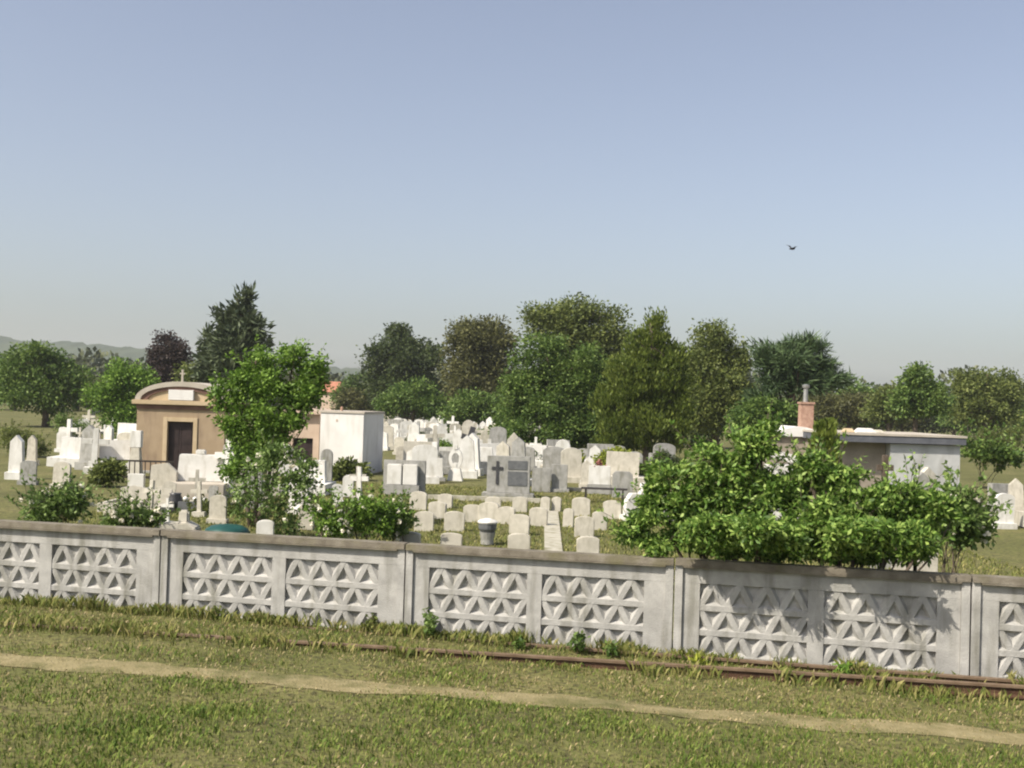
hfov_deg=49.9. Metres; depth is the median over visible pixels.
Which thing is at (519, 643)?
weed
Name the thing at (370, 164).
sky
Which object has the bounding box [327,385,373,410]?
tree
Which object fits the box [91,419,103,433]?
tombstone
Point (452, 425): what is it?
headstone
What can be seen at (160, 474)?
headstone
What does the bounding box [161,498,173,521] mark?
grave cross
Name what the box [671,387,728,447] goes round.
tree
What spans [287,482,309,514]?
headstone
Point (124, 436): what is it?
headstone
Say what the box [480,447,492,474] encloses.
headstone
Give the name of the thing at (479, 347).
tree
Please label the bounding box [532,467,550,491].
headstone
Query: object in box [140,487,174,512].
tombstone
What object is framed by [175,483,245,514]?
shrub
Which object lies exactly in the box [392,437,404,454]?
headstone
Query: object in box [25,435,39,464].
stele
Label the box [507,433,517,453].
headstone
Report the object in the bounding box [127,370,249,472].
chapel
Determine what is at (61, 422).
shrub
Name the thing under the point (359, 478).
grave cross
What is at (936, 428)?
tree
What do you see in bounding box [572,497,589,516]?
headstone
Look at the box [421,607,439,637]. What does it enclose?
weed
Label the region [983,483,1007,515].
tombstone
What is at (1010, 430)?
tree
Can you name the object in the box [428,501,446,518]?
headstone
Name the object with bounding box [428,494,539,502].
kerb
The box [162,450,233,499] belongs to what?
grave monument
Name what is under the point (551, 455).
headstone
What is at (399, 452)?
headstone
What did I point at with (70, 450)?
tombstone
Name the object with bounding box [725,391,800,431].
bush
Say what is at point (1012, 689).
rail
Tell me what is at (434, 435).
grave cross
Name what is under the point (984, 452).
shrub
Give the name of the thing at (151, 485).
grave cross
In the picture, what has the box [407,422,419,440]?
stele
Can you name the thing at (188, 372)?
tree
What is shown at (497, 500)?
headstone
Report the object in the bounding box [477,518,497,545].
urn
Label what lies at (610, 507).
headstone
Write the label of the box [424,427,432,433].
headstone
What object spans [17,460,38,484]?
headstone
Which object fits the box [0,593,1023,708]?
tall grass
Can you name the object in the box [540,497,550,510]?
headstone
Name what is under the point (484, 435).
stele
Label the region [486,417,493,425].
stele
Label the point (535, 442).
grave cross
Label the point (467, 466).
stele
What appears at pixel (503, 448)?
stele
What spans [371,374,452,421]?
bush
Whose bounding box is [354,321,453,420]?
tree
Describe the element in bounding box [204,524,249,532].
barrel
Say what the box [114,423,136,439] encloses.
tombstone
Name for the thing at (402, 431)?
grave cross
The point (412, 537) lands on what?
headstone
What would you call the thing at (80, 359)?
wood
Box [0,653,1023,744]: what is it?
path
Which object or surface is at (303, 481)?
shrub
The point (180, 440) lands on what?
door
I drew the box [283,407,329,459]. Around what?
tomb house
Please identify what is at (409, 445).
tombstone
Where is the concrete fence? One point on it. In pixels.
(956, 623)
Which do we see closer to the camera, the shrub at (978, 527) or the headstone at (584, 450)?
the shrub at (978, 527)
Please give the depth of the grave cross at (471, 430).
44.91 m
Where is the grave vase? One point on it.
(175, 498)
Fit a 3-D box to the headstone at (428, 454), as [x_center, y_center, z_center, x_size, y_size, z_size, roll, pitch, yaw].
[-2.773,2.529,34.854,0.968,1.218,0.406,2,-1,-5]
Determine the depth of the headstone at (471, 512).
24.02 m
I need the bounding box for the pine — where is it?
[739,330,859,405]
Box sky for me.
[0,0,1023,391]
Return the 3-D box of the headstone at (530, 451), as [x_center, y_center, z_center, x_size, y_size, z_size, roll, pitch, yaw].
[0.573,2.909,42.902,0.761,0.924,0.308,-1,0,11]
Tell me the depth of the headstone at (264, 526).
20.00 m
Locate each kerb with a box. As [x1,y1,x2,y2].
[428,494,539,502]
[567,487,638,492]
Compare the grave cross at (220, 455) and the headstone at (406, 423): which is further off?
the headstone at (406, 423)
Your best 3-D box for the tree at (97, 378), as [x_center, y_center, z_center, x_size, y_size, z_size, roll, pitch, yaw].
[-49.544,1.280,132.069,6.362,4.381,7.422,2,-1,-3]
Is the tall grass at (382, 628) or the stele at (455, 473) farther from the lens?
the stele at (455, 473)
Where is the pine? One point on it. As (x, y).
(790, 366)
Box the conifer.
[187,279,276,390]
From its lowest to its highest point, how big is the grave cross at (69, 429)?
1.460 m
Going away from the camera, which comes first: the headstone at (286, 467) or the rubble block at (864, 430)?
the rubble block at (864, 430)
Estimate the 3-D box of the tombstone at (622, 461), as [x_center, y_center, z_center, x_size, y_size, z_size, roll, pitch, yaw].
[3.602,2.781,35.755,1.485,1.126,1.433,3,-1,1]
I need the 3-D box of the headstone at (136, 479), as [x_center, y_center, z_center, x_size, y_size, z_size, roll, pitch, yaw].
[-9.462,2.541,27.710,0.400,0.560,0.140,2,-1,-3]
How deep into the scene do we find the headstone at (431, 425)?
69.78 m
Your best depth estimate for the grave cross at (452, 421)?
74.34 m
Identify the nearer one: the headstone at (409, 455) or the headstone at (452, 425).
the headstone at (409, 455)
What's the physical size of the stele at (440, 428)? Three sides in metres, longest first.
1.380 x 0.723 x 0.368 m
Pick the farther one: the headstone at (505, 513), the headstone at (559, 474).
the headstone at (559, 474)
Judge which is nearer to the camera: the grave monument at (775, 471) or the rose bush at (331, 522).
the rose bush at (331, 522)
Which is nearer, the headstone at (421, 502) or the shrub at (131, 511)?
the shrub at (131, 511)
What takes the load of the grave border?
on the ground at (1008, 547)
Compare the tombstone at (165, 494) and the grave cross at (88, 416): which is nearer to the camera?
the tombstone at (165, 494)
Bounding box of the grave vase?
[169,493,182,508]
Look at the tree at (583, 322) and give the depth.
74.05 m
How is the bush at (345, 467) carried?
on the ground at (1008, 547)
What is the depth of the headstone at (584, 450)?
44.91 m
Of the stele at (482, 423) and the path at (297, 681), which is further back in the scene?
the stele at (482, 423)
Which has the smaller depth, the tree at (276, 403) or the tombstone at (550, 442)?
the tombstone at (550, 442)
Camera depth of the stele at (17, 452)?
31.55 m
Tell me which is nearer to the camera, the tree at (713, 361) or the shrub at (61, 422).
the shrub at (61, 422)
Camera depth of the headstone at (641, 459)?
38.32 m
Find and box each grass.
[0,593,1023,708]
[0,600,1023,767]
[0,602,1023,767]
[58,479,1023,597]
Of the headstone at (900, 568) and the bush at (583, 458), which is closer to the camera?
the headstone at (900, 568)
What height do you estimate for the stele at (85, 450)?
1.481 m
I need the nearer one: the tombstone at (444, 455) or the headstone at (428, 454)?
the headstone at (428, 454)
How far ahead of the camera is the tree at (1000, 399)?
79.49 m
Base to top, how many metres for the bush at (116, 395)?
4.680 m
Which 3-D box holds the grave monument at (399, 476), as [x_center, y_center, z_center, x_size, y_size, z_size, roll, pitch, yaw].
[-2.978,2.584,30.357,1.170,0.950,0.360,2,-1,2]
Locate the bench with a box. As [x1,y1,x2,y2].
[581,487,627,499]
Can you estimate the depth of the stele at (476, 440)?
38.88 m
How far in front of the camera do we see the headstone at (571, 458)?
36.97 m
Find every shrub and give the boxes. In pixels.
[0,418,53,456]
[4,466,103,523]
[48,407,100,437]
[94,480,180,527]
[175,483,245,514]
[224,428,340,535]
[928,460,1014,572]
[951,417,1023,488]
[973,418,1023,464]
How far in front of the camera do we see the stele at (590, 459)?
35.80 m
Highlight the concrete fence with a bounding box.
[0,519,1023,678]
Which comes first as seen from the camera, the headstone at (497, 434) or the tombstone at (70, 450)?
the tombstone at (70, 450)
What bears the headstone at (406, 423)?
on the ground at (1008, 547)
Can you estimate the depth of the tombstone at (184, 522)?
18.49 m
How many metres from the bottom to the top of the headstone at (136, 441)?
1.420 m
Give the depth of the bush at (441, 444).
54.64 m
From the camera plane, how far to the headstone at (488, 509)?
23.93 m
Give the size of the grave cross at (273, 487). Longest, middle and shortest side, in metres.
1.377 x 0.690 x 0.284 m
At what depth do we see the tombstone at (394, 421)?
78.67 m
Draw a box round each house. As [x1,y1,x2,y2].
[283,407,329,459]
[313,381,341,409]
[319,406,384,473]
[802,429,967,508]
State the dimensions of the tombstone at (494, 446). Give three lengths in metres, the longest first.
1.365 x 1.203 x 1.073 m
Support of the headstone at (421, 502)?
on the ground at (1008, 547)
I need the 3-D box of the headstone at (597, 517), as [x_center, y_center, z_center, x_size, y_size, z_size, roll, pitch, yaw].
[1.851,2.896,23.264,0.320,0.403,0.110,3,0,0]
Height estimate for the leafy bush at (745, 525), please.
2.958 m
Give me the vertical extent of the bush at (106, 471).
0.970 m
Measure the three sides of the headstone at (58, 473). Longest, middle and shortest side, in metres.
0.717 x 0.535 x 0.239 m
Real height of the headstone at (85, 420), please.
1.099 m
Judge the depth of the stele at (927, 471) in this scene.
27.37 m
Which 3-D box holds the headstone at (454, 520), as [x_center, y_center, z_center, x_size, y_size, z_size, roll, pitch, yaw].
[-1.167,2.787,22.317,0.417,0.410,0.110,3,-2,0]
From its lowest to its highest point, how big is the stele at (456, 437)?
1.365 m
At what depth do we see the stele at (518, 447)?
39.62 m
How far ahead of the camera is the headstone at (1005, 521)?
26.03 m
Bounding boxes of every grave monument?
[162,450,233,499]
[383,459,425,495]
[482,455,533,497]
[619,483,673,520]
[764,452,797,519]
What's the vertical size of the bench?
0.400 m
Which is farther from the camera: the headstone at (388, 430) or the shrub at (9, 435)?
the headstone at (388, 430)
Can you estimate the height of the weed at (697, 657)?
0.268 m
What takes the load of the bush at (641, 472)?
on the ground at (1008, 547)
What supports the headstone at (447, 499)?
on the ground at (1008, 547)
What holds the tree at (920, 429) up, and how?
on the ground at (1008, 547)
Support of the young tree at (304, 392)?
on the ground at (1008, 547)
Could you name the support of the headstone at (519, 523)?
on the ground at (1008, 547)
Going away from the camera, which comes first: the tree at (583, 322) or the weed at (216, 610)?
the weed at (216, 610)
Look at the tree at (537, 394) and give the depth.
51.08 m
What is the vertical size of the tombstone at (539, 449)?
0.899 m
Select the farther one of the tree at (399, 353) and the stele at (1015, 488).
the tree at (399, 353)
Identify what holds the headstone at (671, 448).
on the ground at (1008, 547)
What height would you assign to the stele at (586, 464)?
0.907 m
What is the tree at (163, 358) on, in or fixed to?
on the ground at (1008, 547)
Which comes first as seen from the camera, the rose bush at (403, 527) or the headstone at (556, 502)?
the rose bush at (403, 527)
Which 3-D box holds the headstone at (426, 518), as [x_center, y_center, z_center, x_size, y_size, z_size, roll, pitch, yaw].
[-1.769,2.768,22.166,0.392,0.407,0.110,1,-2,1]
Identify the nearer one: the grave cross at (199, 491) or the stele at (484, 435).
the grave cross at (199, 491)
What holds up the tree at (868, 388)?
on the ground at (1008, 547)
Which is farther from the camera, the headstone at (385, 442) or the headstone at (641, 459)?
the headstone at (385, 442)
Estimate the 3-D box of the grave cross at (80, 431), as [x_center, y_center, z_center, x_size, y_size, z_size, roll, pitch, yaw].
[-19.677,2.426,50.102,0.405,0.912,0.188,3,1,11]
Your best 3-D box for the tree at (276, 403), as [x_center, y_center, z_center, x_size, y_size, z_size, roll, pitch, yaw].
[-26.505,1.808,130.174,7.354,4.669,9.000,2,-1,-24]
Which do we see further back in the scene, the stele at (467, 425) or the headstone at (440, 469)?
the stele at (467, 425)
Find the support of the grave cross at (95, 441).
on the ground at (1008, 547)
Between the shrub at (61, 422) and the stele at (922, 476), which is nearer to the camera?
the stele at (922, 476)
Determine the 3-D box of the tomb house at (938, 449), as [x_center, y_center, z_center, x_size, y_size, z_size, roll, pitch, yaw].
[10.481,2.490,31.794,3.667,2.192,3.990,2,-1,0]
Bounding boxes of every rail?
[1,622,1023,698]
[288,625,1023,684]
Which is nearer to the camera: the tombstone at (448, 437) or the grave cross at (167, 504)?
the grave cross at (167, 504)
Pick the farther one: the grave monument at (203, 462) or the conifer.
the conifer
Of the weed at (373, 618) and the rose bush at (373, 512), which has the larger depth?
the rose bush at (373, 512)
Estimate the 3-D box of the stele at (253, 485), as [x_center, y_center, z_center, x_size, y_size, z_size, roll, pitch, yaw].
[-6.045,2.270,25.633,0.649,1.239,0.330,3,0,2]
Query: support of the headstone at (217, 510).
on the ground at (1008, 547)
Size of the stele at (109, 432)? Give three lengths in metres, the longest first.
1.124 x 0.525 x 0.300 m
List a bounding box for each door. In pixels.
[168,421,192,470]
[294,438,312,459]
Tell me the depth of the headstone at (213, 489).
26.85 m
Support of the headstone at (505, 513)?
on the ground at (1008, 547)
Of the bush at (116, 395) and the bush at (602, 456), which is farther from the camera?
the bush at (116, 395)
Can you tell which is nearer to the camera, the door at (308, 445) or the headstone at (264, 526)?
the headstone at (264, 526)
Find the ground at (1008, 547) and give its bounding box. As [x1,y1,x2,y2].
[0,401,1023,767]
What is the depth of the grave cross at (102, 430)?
53.28 m
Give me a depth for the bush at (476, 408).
79.52 m
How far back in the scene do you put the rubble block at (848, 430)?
30.27 m
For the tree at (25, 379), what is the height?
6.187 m
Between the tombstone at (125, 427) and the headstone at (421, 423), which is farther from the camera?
the headstone at (421, 423)
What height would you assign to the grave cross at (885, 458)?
1.980 m
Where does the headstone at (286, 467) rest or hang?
on the ground at (1008, 547)
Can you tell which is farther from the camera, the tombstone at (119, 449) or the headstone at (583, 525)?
the tombstone at (119, 449)
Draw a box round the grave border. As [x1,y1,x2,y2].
[97,485,147,511]
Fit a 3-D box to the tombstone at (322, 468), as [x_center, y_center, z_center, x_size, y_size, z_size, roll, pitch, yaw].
[-5.562,2.532,29.905,1.295,0.891,1.134,0,0,6]
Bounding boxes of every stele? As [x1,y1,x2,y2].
[4,435,24,479]
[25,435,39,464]
[74,425,94,469]
[104,425,113,439]
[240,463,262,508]
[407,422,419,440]
[437,424,443,432]
[447,445,462,480]
[453,429,461,448]
[459,435,477,478]
[461,420,474,439]
[469,433,483,475]
[480,421,485,428]
[480,429,488,442]
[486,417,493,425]
[496,441,510,455]
[511,437,525,455]
[579,460,590,487]
[580,456,593,483]
[589,445,599,464]
[915,471,930,489]
[921,467,936,489]
[1008,478,1023,516]
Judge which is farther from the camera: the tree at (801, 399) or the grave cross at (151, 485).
the tree at (801, 399)
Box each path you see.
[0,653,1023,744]
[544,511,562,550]
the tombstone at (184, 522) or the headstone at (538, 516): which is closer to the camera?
the tombstone at (184, 522)
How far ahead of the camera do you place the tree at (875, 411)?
89.69 m
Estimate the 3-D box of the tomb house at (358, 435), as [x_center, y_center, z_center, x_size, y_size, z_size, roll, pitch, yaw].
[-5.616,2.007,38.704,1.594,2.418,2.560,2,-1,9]
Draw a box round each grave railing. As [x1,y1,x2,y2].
[97,459,173,483]
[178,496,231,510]
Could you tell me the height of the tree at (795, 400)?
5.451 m
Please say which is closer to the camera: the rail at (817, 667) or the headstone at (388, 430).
the rail at (817, 667)
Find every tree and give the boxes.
[0,339,96,426]
[74,376,106,408]
[142,328,195,383]
[169,360,207,382]
[204,334,333,527]
[270,384,286,412]
[327,371,367,406]
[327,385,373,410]
[335,373,399,414]
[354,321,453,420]
[436,313,524,418]
[488,332,610,448]
[516,291,635,441]
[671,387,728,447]
[681,317,760,452]
[778,394,814,418]
[797,388,833,421]
[808,388,876,429]
[816,376,885,429]
[838,424,884,429]
[857,380,911,430]
[878,414,931,431]
[881,360,955,432]
[895,419,933,432]
[919,398,971,434]
[934,393,980,434]
[945,366,1023,438]
[998,403,1023,439]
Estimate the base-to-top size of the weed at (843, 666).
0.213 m
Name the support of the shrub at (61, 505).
on the ground at (1008, 547)
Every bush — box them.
[71,356,161,438]
[80,456,128,486]
[303,487,364,538]
[324,482,416,540]
[332,455,374,480]
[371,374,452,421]
[380,488,422,541]
[428,438,452,446]
[437,386,509,429]
[581,449,592,462]
[593,445,631,465]
[597,401,870,564]
[639,460,651,477]
[650,448,687,465]
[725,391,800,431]
[778,430,968,570]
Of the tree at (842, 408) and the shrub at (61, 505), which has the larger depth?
the tree at (842, 408)
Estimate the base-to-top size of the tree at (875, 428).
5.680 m
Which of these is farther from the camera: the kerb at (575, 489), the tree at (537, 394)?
the tree at (537, 394)
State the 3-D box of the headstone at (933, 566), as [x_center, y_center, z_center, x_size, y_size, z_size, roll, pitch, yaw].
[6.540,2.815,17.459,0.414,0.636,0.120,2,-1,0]
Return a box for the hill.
[0,336,436,380]
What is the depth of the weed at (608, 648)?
11.61 m
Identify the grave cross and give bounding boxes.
[59,419,78,454]
[76,427,81,437]
[82,410,95,422]
[82,428,108,473]
[100,425,105,437]
[142,480,160,509]
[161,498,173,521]
[188,469,205,501]
[190,481,207,516]
[215,439,239,497]
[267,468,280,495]
[349,466,365,499]
[350,467,368,504]
[396,424,408,437]
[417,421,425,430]
[426,425,444,457]
[447,416,458,423]
[461,426,475,438]
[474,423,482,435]
[530,437,541,444]
[870,455,893,568]
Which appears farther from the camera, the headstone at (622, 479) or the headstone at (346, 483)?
the headstone at (622, 479)
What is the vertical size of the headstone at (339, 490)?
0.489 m
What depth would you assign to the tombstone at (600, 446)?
43.80 m
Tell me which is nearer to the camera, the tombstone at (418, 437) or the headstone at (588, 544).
the headstone at (588, 544)
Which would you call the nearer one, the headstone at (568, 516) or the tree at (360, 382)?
the headstone at (568, 516)
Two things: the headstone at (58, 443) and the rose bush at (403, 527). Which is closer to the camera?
the rose bush at (403, 527)
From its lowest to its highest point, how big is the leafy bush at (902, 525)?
2.593 m
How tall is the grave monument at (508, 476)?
1.140 m
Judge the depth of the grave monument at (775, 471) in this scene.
24.69 m
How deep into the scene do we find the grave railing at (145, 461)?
31.44 m
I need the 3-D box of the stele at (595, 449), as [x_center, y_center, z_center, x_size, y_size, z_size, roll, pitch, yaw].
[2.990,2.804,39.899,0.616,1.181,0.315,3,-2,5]
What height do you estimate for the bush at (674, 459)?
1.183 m
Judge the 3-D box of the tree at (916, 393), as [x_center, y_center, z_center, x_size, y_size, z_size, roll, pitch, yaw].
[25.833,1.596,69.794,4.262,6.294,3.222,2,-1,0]
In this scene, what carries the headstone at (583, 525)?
on the ground at (1008, 547)
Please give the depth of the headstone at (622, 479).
31.41 m
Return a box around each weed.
[206,604,225,618]
[360,612,378,631]
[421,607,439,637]
[511,635,525,650]
[567,629,589,653]
[601,640,619,657]
[686,649,707,664]
[832,661,855,673]
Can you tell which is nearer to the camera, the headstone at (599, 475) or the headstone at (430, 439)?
the headstone at (599, 475)
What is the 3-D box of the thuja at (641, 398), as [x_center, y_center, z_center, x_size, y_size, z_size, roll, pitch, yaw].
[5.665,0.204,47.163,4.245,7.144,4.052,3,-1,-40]
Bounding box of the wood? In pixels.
[30,346,1023,431]
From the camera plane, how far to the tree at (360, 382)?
113.75 m
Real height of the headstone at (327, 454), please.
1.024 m
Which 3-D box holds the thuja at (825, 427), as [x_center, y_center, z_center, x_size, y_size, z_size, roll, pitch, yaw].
[6.797,2.052,23.932,0.870,2.716,0.826,2,-1,0]
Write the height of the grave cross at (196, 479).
0.846 m
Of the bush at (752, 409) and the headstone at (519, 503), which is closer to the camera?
the headstone at (519, 503)
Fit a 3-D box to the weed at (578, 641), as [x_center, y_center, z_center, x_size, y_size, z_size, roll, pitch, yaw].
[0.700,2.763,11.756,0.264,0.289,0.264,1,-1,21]
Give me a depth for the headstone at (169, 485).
26.59 m
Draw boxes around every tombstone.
[46,437,80,466]
[88,440,130,468]
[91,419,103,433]
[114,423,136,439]
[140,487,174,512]
[155,510,200,529]
[278,460,335,495]
[388,419,403,427]
[403,441,431,459]
[408,434,427,441]
[432,442,437,449]
[437,433,452,451]
[439,451,458,473]
[480,443,499,454]
[526,445,546,467]
[542,439,569,459]
[587,443,613,465]
[606,451,644,488]
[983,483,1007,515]
[1014,510,1023,526]
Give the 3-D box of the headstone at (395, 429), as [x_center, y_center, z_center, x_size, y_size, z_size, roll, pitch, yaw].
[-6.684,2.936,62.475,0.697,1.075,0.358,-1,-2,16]
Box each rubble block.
[841,428,854,432]
[854,428,875,432]
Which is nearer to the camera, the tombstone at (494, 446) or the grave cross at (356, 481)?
the grave cross at (356, 481)
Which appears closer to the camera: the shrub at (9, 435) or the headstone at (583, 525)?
the headstone at (583, 525)
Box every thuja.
[586,305,701,463]
[806,417,845,464]
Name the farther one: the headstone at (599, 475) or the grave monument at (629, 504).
the headstone at (599, 475)
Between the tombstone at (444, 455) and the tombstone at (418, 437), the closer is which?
the tombstone at (444, 455)
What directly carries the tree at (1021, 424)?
on the ground at (1008, 547)
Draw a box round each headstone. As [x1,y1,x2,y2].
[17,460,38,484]
[49,462,71,488]
[54,431,66,451]
[79,419,89,426]
[117,432,129,439]
[127,430,142,475]
[128,473,144,486]
[150,463,177,487]
[162,481,175,492]
[206,495,228,523]
[208,485,218,500]
[256,520,274,534]
[278,444,291,475]
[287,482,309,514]
[298,504,313,529]
[320,449,332,480]
[332,484,343,502]
[343,475,353,496]
[383,425,393,449]
[383,432,389,450]
[392,426,399,436]
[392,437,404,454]
[396,446,402,459]
[399,531,420,542]
[400,421,412,438]
[406,450,411,459]
[409,491,427,509]
[412,445,438,483]
[414,420,423,427]
[414,511,433,530]
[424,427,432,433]
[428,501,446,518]
[429,423,438,428]
[429,438,439,455]
[437,458,445,481]
[438,494,452,507]
[440,533,462,544]
[444,511,464,530]
[450,423,460,429]
[463,504,478,521]
[479,502,499,520]
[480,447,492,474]
[485,497,500,506]
[489,427,506,442]
[497,506,514,523]
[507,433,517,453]
[508,533,529,548]
[509,514,529,534]
[512,497,527,511]
[526,447,536,470]
[529,507,547,526]
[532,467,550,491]
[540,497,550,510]
[543,446,562,472]
[550,464,568,492]
[551,497,561,510]
[555,439,570,448]
[561,448,581,482]
[562,508,573,526]
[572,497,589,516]
[574,516,593,536]
[576,536,599,552]
[579,448,586,458]
[587,459,611,494]
[592,511,607,529]
[603,500,621,518]
[612,471,632,497]
[634,451,642,463]
[653,443,675,460]
[891,559,916,570]
[913,553,937,571]
[992,493,1017,528]
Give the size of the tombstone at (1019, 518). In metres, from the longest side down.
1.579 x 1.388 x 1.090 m
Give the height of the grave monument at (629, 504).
0.998 m
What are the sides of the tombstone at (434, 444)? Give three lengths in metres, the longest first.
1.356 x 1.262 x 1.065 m
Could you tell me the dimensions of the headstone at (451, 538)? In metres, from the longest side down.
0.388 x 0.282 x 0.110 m
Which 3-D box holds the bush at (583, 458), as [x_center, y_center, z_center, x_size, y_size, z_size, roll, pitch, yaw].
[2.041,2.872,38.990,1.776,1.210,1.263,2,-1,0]
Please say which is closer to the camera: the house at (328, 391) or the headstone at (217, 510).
the headstone at (217, 510)
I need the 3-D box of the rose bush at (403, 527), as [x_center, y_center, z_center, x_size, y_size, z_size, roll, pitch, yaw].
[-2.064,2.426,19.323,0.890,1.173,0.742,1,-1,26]
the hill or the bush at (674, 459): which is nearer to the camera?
the bush at (674, 459)
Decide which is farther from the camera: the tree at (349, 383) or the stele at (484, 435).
the tree at (349, 383)
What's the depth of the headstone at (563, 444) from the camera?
39.89 m
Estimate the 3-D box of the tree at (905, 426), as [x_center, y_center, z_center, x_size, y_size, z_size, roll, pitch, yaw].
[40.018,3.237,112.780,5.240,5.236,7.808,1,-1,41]
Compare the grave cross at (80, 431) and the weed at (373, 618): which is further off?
the grave cross at (80, 431)
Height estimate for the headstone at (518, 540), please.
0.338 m
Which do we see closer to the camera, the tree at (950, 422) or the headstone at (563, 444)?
the headstone at (563, 444)
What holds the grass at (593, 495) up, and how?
on the ground at (1008, 547)
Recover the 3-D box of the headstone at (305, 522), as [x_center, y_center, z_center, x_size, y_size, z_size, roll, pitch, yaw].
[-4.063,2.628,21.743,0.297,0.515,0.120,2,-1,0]

